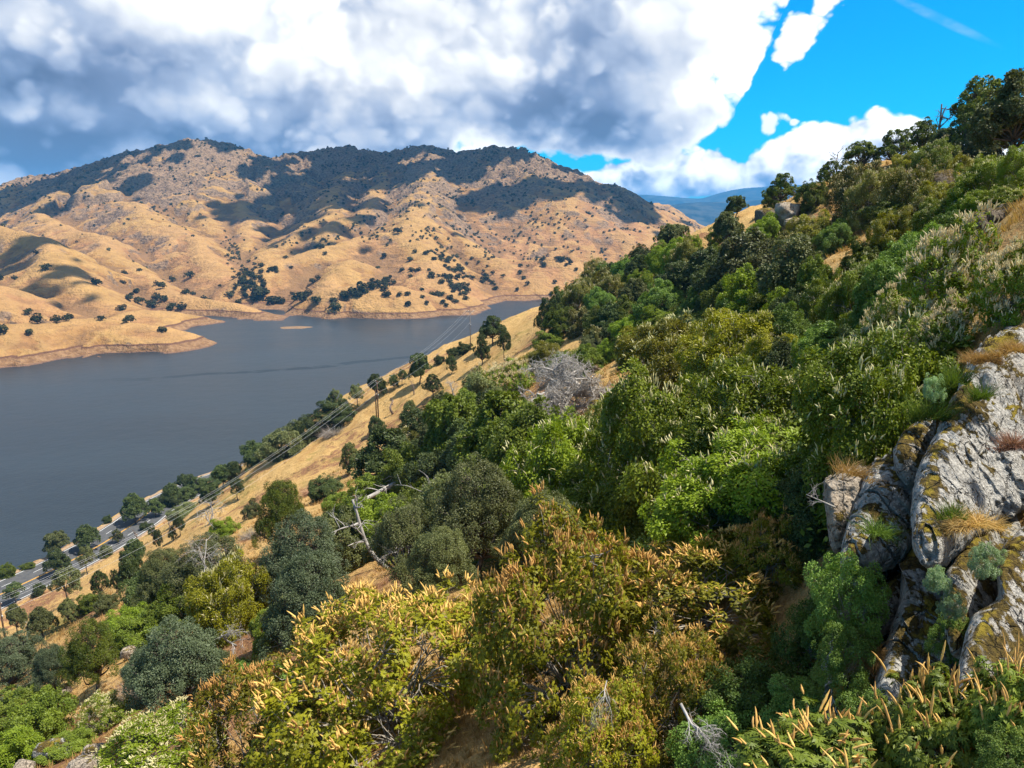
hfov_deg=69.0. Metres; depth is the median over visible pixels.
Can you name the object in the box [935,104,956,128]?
dead tree
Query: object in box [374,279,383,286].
oak tree
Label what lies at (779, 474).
buckeye shrub
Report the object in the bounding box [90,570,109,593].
oak tree
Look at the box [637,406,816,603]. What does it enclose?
buckeye shrub
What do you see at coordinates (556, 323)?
leafy shrub
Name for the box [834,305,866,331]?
buckeye shrub
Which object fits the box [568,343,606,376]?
leafy shrub
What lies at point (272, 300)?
oak tree
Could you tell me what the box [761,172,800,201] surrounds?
oak tree
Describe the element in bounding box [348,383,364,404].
oak tree
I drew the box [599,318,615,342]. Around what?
leafy shrub
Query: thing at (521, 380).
buckeye shrub
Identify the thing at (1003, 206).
stone
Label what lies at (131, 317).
oak tree
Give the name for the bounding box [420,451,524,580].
oak tree
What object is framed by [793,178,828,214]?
leafy shrub
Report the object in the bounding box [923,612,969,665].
leafy shrub
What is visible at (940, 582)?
leafy shrub
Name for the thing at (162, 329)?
oak tree
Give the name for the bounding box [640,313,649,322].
leafy shrub
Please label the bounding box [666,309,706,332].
leafy shrub
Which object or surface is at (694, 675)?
buckeye shrub
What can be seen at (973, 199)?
buckeye shrub
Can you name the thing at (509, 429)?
leafy shrub
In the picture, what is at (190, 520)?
power line
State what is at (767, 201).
leafy shrub
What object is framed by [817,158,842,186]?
oak tree
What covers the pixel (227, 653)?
leafy shrub
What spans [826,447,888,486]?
grass tuft
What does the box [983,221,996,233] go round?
stone
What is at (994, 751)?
leafy shrub
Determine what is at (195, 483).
oak tree
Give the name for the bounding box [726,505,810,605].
buckeye shrub
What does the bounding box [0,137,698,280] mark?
distant woodland
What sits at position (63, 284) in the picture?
hills
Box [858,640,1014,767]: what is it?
buckeye shrub
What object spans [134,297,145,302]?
oak tree
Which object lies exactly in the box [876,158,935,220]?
buckeye shrub
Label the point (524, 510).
tree
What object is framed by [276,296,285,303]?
oak tree
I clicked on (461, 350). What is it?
leafy shrub
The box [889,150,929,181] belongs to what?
buckeye shrub
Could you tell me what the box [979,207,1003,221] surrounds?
stone
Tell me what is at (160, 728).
buckeye shrub
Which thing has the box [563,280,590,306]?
leafy shrub
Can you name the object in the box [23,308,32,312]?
oak tree
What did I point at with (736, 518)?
leafy shrub
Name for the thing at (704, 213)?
foothills
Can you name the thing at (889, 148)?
oak tree
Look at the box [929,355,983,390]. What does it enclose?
grass tuft
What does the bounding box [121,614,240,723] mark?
oak tree
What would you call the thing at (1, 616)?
utility pole
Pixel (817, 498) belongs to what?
dead branch
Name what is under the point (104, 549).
leafy shrub
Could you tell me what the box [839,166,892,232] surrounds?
buckeye shrub
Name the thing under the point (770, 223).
leafy shrub
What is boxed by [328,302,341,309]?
oak tree
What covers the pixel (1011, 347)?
grass tuft
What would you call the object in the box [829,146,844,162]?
dead tree
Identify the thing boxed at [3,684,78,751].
leafy shrub
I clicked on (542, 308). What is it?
oak tree
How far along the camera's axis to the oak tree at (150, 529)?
263.06 m
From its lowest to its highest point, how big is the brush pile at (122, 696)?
2.596 m
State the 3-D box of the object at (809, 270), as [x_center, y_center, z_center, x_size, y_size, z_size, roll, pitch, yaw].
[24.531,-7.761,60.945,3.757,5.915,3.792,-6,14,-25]
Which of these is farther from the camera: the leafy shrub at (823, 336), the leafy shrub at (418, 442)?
the leafy shrub at (418, 442)
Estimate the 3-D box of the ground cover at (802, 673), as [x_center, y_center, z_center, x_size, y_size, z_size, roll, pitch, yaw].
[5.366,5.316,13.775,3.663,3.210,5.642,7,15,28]
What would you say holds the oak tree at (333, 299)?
on the hills
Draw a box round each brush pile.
[99,679,147,713]
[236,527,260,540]
[298,481,320,496]
[316,423,347,438]
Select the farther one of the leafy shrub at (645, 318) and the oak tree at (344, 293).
the oak tree at (344, 293)
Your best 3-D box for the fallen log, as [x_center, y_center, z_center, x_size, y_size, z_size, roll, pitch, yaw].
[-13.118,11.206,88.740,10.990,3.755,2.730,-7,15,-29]
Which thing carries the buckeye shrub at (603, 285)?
on the hillside
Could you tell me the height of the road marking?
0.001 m
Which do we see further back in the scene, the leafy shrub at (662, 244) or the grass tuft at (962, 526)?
the leafy shrub at (662, 244)
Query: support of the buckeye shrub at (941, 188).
on the hillside
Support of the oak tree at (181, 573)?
on the hillside
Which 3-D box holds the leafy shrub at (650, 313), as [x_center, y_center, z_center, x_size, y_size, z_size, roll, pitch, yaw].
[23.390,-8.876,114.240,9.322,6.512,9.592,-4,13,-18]
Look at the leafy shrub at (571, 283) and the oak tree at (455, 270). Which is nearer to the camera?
the leafy shrub at (571, 283)
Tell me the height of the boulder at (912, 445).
1.779 m
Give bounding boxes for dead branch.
[215,619,255,653]
[377,527,417,573]
[397,470,433,491]
[587,680,617,730]
[679,703,726,756]
[697,733,739,767]
[806,481,835,507]
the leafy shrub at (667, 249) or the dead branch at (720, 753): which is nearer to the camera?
the dead branch at (720, 753)
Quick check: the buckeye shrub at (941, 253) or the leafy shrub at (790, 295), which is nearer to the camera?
the buckeye shrub at (941, 253)
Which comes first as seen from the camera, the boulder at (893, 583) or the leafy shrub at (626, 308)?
the boulder at (893, 583)
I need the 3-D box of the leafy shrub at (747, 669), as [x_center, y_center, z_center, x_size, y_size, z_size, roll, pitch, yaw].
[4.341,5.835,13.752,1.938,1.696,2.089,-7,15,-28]
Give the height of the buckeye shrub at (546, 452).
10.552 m
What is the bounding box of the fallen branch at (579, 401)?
[517,360,601,419]
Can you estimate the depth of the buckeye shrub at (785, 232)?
109.09 m
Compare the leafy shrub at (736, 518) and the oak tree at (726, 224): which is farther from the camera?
the oak tree at (726, 224)
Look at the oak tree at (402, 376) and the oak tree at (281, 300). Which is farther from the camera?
the oak tree at (281, 300)
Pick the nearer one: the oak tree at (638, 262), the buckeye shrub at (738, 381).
the buckeye shrub at (738, 381)
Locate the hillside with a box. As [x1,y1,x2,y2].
[0,160,1023,767]
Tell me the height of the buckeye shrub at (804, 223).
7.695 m
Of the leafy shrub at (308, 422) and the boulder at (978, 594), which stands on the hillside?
the leafy shrub at (308, 422)
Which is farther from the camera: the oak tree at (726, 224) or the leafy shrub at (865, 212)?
the oak tree at (726, 224)
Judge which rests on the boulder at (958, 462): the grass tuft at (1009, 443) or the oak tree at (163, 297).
the grass tuft at (1009, 443)
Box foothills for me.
[671,198,788,225]
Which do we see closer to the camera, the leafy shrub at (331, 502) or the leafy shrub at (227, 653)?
the leafy shrub at (227, 653)
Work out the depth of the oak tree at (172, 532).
219.79 m
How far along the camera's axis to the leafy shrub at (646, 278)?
150.88 m
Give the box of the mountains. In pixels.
[639,185,800,204]
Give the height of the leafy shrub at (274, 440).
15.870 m
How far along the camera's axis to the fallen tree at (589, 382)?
89.88 m
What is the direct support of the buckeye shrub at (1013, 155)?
on the hillside
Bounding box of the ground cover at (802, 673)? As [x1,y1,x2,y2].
[693,560,844,767]
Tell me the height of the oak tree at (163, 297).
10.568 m
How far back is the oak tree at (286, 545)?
51.81 m
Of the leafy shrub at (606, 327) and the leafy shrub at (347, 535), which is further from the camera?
the leafy shrub at (606, 327)
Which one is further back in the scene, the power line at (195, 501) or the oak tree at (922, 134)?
the power line at (195, 501)
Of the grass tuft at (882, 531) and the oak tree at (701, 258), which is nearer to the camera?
the grass tuft at (882, 531)
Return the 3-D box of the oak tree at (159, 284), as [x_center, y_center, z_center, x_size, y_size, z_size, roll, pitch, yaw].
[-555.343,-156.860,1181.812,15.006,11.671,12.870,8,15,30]
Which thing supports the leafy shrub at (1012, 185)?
on the hillside
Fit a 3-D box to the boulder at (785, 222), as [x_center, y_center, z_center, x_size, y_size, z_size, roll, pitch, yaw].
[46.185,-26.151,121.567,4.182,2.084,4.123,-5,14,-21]
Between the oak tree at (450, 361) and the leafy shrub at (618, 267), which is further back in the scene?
the oak tree at (450, 361)
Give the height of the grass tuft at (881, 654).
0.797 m
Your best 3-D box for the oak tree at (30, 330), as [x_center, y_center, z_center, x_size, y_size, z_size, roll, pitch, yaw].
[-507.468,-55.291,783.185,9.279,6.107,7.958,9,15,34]
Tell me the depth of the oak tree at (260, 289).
1197.79 m
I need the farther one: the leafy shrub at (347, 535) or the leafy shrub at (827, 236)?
the leafy shrub at (827, 236)
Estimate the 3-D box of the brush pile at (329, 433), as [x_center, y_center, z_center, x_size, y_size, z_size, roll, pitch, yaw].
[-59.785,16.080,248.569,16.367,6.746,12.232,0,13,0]
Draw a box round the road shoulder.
[0,463,243,610]
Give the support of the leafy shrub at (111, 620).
on the hillside
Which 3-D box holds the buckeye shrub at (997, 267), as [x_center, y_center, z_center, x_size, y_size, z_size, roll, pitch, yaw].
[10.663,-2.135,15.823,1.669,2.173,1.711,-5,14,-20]
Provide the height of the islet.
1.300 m
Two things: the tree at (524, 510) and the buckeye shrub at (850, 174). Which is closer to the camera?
the tree at (524, 510)
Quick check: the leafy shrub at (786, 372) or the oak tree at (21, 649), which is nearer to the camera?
the leafy shrub at (786, 372)
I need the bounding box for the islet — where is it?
[280,326,310,328]
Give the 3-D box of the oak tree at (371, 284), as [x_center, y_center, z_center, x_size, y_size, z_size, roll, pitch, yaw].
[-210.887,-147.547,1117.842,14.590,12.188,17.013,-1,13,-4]
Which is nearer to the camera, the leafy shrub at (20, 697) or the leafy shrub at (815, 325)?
the leafy shrub at (815, 325)
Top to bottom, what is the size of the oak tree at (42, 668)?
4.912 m
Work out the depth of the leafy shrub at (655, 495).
37.63 m
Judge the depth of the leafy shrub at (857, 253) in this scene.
58.80 m
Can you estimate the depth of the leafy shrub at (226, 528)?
124.63 m
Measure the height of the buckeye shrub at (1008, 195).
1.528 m
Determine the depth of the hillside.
124.07 m
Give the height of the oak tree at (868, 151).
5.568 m
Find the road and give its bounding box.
[0,474,210,608]
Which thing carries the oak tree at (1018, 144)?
on the hillside
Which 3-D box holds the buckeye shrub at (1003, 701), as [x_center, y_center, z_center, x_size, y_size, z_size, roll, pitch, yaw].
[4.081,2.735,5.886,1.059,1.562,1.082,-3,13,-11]
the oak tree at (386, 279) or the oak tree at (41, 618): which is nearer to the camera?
the oak tree at (41, 618)
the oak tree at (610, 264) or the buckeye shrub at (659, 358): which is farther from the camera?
the oak tree at (610, 264)
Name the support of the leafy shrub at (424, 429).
on the hillside
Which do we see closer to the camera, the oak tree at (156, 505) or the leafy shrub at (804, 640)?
the leafy shrub at (804, 640)
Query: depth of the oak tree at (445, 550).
35.52 m
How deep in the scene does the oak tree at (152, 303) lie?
1114.57 m
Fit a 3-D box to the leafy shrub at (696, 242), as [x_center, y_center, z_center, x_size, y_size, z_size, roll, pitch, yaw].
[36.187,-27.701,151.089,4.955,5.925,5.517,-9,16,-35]
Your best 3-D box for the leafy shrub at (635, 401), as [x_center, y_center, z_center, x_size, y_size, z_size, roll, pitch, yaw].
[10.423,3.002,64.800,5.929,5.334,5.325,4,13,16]
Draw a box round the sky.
[0,0,1023,197]
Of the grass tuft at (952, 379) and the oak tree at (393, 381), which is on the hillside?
the oak tree at (393, 381)
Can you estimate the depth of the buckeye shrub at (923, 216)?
50.18 m
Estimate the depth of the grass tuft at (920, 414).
12.51 m
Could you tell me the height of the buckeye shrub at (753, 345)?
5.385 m
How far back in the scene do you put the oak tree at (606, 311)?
137.03 m
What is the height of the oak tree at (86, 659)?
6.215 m
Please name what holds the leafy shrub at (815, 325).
on the hillside
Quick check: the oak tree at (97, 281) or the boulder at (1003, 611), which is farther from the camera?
the oak tree at (97, 281)
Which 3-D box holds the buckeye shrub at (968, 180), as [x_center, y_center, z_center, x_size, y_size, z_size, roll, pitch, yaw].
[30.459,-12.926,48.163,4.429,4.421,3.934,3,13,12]
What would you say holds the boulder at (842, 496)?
on the hillside
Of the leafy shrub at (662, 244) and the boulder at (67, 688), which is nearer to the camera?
the boulder at (67, 688)
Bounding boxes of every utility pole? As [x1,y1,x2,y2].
[0,603,5,636]
[375,380,378,416]
[466,311,473,348]
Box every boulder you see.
[13,759,37,767]
[31,734,70,759]
[54,683,71,696]
[66,754,98,767]
[81,743,110,758]
[120,645,135,658]
[588,399,600,408]
[591,364,601,372]
[754,207,774,223]
[774,201,799,226]
[783,217,798,229]
[821,564,900,716]
[823,464,866,554]
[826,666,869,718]
[840,453,912,578]
[858,573,900,641]
[873,547,958,760]
[893,418,935,489]
[911,325,1023,570]
[932,169,961,191]
[942,515,1020,658]
[957,526,1023,699]
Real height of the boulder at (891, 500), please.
2.713 m
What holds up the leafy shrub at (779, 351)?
on the hillside
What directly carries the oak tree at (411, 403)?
on the hillside
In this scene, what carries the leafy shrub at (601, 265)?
on the hillside
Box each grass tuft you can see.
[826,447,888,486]
[843,508,908,552]
[846,634,891,680]
[895,387,969,424]
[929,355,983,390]
[930,497,976,520]
[933,503,1017,546]
[954,375,1005,402]
[955,347,1013,365]
[979,337,1023,359]
[984,426,1023,454]
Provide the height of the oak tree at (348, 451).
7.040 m
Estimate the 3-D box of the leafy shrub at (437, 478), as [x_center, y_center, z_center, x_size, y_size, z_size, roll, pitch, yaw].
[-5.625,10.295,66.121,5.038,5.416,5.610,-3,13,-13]
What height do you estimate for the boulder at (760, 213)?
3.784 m
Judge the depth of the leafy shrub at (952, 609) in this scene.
9.63 m
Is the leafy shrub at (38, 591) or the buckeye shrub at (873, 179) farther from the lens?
the leafy shrub at (38, 591)
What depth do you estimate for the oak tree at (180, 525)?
219.31 m
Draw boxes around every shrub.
[0,562,16,579]
[0,683,58,731]
[0,724,44,767]
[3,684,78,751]
[17,562,35,570]
[31,582,45,597]
[34,727,97,766]
[72,688,134,740]
[74,593,98,615]
[85,695,230,767]
[92,591,119,617]
[98,544,113,558]
[99,601,146,647]
[101,514,111,523]
[110,608,168,656]
[117,568,162,618]
[136,583,193,633]
[139,521,149,530]
[153,568,183,605]
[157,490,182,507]
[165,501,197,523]
[174,651,339,767]
[178,486,197,500]
[183,543,274,647]
[189,648,237,696]
[198,474,222,491]
[202,614,225,636]
[207,516,242,538]
[229,658,301,710]
[234,655,261,674]
[239,439,266,472]
[240,498,261,519]
[241,564,511,767]
[248,564,278,614]
[248,608,284,656]
[254,419,310,462]
[259,585,341,653]
[293,412,324,441]
[307,473,343,502]
[311,398,358,431]
[318,504,370,576]
[321,491,354,517]
[341,472,394,513]
[343,491,412,565]
[367,415,386,434]
[374,441,421,498]
[386,422,420,442]
[393,448,458,485]
[396,477,431,505]
[397,404,427,440]
[401,435,425,476]
[401,588,435,624]
[410,472,471,525]
[418,412,430,434]
[420,468,446,508]
[431,387,479,434]
[433,355,444,365]
[439,416,476,473]
[446,347,458,356]
[447,453,491,493]
[455,341,472,355]
[461,371,503,406]
[461,479,667,763]
[461,502,495,564]
[464,362,491,399]
[473,388,505,418]
[473,394,562,473]
[483,356,535,393]
[488,513,531,578]
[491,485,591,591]
[499,402,630,514]
[515,352,548,382]
[525,340,562,377]
[530,330,564,347]
[538,660,661,767]
[540,304,578,339]
[546,349,576,377]
[549,459,651,570]
[553,285,570,315]
[560,272,594,311]
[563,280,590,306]
[565,305,587,339]
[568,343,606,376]
[576,395,649,456]
[578,356,719,552]
[579,329,601,348]
[580,255,606,281]
[581,325,607,345]
[582,304,605,330]
[583,286,616,310]
[583,513,648,553]
[591,265,613,289]
[593,261,608,276]
[593,273,624,302]
[596,338,616,363]
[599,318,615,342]
[607,314,639,341]
[608,608,737,767]
[609,254,632,285]
[609,294,645,321]
[609,517,803,693]
[611,490,648,534]
[613,308,711,395]
[614,349,648,371]
[617,392,661,411]
[626,268,653,289]
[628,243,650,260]
[632,278,685,325]
[635,304,678,330]
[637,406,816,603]
[638,468,702,542]
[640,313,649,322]
[644,245,664,275]
[648,313,676,343]
[650,240,666,261]
[656,237,691,274]
[659,352,823,514]
[663,236,697,271]
[663,698,768,767]
[665,299,682,313]
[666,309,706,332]
[671,232,695,247]
[672,304,780,402]
[676,287,704,315]
[683,233,702,247]
[685,257,721,305]
[687,645,783,749]
[693,295,711,313]
[693,304,714,330]
[698,276,740,312]
[704,226,723,245]
[704,476,777,569]
[706,242,720,252]
[706,298,740,335]
[712,408,803,471]
[715,262,783,316]
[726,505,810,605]
[726,685,887,767]
[731,359,820,422]
[734,326,798,380]
[735,326,772,362]
[738,294,767,318]
[746,211,782,243]
[752,286,788,321]
[758,300,810,341]
[758,672,824,728]
[759,336,798,374]
[761,194,781,208]
[767,283,818,337]
[767,459,828,566]
[768,589,842,683]
[771,441,814,485]
[777,228,822,257]
[783,307,960,526]
[785,208,840,252]
[790,330,823,368]
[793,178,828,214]
[795,321,855,364]
[798,277,854,328]
[802,548,891,649]
[806,688,837,739]
[809,320,828,331]
[810,550,843,622]
[810,620,878,699]
[811,217,852,255]
[814,250,877,325]
[818,336,844,367]
[822,159,885,222]
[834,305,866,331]
[834,678,887,719]
[835,323,861,345]
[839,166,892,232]
[839,235,886,272]
[849,240,915,327]
[852,282,924,364]
[856,199,906,229]
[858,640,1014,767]
[865,209,911,252]
[865,220,942,277]
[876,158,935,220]
[885,346,947,417]
[887,202,920,239]
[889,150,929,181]
[894,197,1005,331]
[895,194,930,226]
[899,287,982,373]
[907,197,958,236]
[910,135,962,177]
[912,180,955,209]
[922,372,946,403]
[922,564,952,594]
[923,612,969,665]
[932,209,968,239]
[935,588,967,621]
[939,186,987,223]
[944,136,1005,172]
[944,151,978,173]
[946,151,1013,209]
[947,630,1023,767]
[962,189,993,212]
[966,232,1023,333]
[967,541,1006,580]
[970,719,1023,767]
[975,184,1023,208]
[983,152,1020,186]
[983,179,1023,202]
[993,144,1023,189]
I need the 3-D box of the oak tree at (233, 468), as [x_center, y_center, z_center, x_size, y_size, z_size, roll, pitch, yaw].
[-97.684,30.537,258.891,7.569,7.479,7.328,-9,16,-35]
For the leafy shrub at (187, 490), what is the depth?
348.04 m
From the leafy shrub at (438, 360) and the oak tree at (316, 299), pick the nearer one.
the leafy shrub at (438, 360)
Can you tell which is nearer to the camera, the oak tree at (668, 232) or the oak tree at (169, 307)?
the oak tree at (668, 232)
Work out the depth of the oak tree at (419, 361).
247.49 m
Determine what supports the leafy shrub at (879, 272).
on the hillside
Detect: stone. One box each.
[965,211,989,234]
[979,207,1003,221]
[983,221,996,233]
[997,202,1014,217]
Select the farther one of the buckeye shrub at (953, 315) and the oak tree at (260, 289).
the oak tree at (260, 289)
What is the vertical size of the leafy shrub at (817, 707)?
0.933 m
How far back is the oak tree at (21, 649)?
60.89 m
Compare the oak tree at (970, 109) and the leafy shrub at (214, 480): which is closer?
the oak tree at (970, 109)
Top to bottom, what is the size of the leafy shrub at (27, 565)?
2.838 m
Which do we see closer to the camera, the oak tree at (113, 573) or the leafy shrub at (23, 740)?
the leafy shrub at (23, 740)
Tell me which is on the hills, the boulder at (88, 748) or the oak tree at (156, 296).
the oak tree at (156, 296)
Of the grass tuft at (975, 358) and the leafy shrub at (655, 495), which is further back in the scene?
the leafy shrub at (655, 495)
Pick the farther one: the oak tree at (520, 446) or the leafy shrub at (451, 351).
the leafy shrub at (451, 351)
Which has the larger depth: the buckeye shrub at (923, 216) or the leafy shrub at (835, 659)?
the buckeye shrub at (923, 216)
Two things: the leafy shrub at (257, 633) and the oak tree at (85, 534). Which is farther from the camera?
the oak tree at (85, 534)
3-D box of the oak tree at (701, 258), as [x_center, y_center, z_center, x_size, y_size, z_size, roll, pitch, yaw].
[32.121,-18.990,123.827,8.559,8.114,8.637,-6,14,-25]
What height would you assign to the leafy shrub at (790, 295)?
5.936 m
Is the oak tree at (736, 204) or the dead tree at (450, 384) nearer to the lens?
the oak tree at (736, 204)
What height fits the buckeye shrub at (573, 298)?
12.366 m
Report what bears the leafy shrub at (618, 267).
on the hillside
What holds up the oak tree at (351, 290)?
on the hills
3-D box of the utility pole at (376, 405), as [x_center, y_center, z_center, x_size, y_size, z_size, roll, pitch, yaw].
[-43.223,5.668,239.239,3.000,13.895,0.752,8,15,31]
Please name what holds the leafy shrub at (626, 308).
on the hillside
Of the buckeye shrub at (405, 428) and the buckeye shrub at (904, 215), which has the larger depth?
the buckeye shrub at (405, 428)
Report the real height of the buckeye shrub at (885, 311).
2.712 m
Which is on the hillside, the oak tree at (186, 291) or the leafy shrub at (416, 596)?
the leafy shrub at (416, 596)
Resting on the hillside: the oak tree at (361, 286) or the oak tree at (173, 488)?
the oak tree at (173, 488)
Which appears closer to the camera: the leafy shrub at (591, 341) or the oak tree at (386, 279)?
the leafy shrub at (591, 341)
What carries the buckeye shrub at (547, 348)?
on the hillside
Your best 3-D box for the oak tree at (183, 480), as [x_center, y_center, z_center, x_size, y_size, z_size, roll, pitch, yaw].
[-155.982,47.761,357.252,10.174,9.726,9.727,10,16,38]
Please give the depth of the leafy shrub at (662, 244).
162.19 m
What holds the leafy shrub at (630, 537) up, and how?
on the hillside
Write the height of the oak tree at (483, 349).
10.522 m
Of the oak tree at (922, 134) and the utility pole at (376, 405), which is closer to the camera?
the oak tree at (922, 134)
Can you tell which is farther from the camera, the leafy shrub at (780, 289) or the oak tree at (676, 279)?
the oak tree at (676, 279)
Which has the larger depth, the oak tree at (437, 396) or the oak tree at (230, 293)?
the oak tree at (230, 293)
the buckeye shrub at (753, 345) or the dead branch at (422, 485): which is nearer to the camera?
the buckeye shrub at (753, 345)
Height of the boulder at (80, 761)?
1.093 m
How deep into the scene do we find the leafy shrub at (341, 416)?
255.23 m
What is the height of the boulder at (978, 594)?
2.244 m
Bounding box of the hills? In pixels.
[0,138,705,367]
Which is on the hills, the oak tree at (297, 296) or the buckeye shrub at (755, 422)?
the oak tree at (297, 296)
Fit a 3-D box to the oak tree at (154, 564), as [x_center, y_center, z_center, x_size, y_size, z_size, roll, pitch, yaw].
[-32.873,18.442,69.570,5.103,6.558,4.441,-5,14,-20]
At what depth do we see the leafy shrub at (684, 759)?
12.78 m
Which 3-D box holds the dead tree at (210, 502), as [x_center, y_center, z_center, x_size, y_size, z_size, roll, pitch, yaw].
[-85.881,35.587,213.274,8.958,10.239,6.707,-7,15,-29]
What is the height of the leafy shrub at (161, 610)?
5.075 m
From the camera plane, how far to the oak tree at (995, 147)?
109.88 m
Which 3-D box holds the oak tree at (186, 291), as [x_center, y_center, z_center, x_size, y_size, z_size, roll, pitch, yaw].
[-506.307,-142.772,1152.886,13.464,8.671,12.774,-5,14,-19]
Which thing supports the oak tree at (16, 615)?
on the hillside
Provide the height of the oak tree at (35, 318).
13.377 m
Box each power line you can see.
[1,380,375,598]
[1,382,370,596]
[1,385,374,602]
[6,396,372,611]
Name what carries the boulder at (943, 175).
on the hillside
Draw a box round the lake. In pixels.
[0,300,547,572]
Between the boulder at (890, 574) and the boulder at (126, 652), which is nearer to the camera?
the boulder at (890, 574)
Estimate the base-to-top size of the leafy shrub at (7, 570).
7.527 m
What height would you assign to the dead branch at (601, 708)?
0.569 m
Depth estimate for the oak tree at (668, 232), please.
163.77 m
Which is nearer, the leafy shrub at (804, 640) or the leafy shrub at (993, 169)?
the leafy shrub at (804, 640)
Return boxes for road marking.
[2,485,198,607]
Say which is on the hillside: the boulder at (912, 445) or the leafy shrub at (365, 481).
the leafy shrub at (365, 481)
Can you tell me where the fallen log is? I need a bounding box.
[361,461,417,501]
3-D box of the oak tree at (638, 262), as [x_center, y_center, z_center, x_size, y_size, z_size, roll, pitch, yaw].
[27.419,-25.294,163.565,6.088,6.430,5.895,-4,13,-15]
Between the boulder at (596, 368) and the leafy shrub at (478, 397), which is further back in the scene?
the boulder at (596, 368)
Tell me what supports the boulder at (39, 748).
on the hillside
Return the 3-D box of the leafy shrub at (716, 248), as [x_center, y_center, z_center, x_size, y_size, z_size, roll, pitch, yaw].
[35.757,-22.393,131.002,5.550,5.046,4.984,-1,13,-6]
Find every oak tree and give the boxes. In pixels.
[0,324,8,332]
[0,627,47,700]
[2,581,25,602]
[5,603,28,633]
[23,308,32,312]
[25,328,33,332]
[25,606,59,637]
[29,313,46,323]
[31,642,79,691]
[39,263,51,268]
[42,530,70,552]
[42,548,70,571]
[47,565,82,597]
[49,314,62,321]
[55,616,119,692]
[57,597,78,622]
[61,315,69,320]
[72,524,100,547]
[75,545,97,573]
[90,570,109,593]
[91,277,102,284]
[107,569,120,592]
[109,528,124,542]
[114,556,143,582]
[115,304,126,309]
[118,538,145,564]
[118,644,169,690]
[119,492,150,522]
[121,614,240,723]
[124,294,132,299]
[124,314,135,321]
[130,547,178,609]
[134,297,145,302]
[144,498,164,515]
[146,299,160,307]
[147,523,154,535]
[151,292,160,298]
[153,529,162,546]
[155,532,252,607]
[157,282,166,287]
[157,326,166,331]
[158,295,167,300]
[161,482,181,501]
[166,305,173,309]
[168,527,177,539]
[172,515,185,535]
[174,474,194,486]
[176,302,186,308]
[180,289,188,293]
[184,271,194,277]
[186,476,205,489]
[198,482,223,504]
[210,464,236,487]
[221,461,241,478]
[224,291,234,295]
[229,477,244,499]
[249,284,269,296]
[251,479,304,549]
[252,508,350,602]
[255,550,347,665]
[267,296,277,303]
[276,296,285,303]
[292,291,307,301]
[304,288,312,295]
[307,296,321,302]
[326,388,343,406]
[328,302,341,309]
[329,297,337,301]
[339,291,350,296]
[339,442,357,469]
[344,427,419,481]
[348,286,356,294]
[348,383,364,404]
[354,283,367,290]
[361,495,432,591]
[367,282,375,288]
[367,373,386,398]
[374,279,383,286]
[381,289,391,295]
[383,276,390,283]
[386,374,399,388]
[391,227,402,232]
[395,369,409,385]
[403,400,415,417]
[404,524,480,607]
[407,352,431,383]
[418,393,473,461]
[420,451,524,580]
[421,374,443,395]
[432,390,452,399]
[445,355,456,373]
[450,266,460,272]
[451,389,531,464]
[472,332,490,364]
[478,315,506,345]
[497,330,511,360]
[500,440,558,488]
[533,297,549,331]
[545,291,564,316]
[582,308,599,318]
[596,301,623,327]
[603,262,615,271]
[616,278,648,304]
[624,254,649,275]
[652,223,690,245]
[654,260,692,291]
[681,245,719,280]
[704,226,786,284]
[712,211,744,239]
[724,195,748,217]
[755,233,824,295]
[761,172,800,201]
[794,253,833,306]
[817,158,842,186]
[840,140,881,165]
[872,128,917,165]
[899,116,937,148]
[928,127,963,154]
[945,96,981,146]
[947,74,1004,132]
[962,115,1009,155]
[965,68,1023,149]
[985,126,1023,148]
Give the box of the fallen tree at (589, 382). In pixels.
[517,349,613,419]
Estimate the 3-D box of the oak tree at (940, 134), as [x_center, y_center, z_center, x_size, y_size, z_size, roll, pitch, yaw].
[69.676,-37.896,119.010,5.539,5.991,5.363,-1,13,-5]
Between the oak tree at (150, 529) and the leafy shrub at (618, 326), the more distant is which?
the oak tree at (150, 529)
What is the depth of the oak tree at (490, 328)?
240.16 m
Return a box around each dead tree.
[175,531,228,571]
[193,508,220,531]
[197,493,225,524]
[326,487,387,567]
[389,398,393,414]
[446,378,458,394]
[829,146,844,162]
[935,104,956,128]
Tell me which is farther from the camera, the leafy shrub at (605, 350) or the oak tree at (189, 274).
the oak tree at (189, 274)
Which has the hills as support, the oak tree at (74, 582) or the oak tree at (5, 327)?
the oak tree at (5, 327)
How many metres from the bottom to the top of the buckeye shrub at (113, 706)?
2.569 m
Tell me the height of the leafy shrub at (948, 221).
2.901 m
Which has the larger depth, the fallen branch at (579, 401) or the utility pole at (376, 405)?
the utility pole at (376, 405)
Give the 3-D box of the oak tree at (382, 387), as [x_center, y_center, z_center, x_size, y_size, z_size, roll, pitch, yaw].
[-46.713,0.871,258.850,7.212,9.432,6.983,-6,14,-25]
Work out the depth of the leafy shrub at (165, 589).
68.59 m
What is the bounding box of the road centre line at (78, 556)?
[0,513,147,594]
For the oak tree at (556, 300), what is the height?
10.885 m
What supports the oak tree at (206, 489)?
on the hillside
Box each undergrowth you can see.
[380,231,974,586]
[887,146,1023,308]
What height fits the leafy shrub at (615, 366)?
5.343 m
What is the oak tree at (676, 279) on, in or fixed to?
on the hillside
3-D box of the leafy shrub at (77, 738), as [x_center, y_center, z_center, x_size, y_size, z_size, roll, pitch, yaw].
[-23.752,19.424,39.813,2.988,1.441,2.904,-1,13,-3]

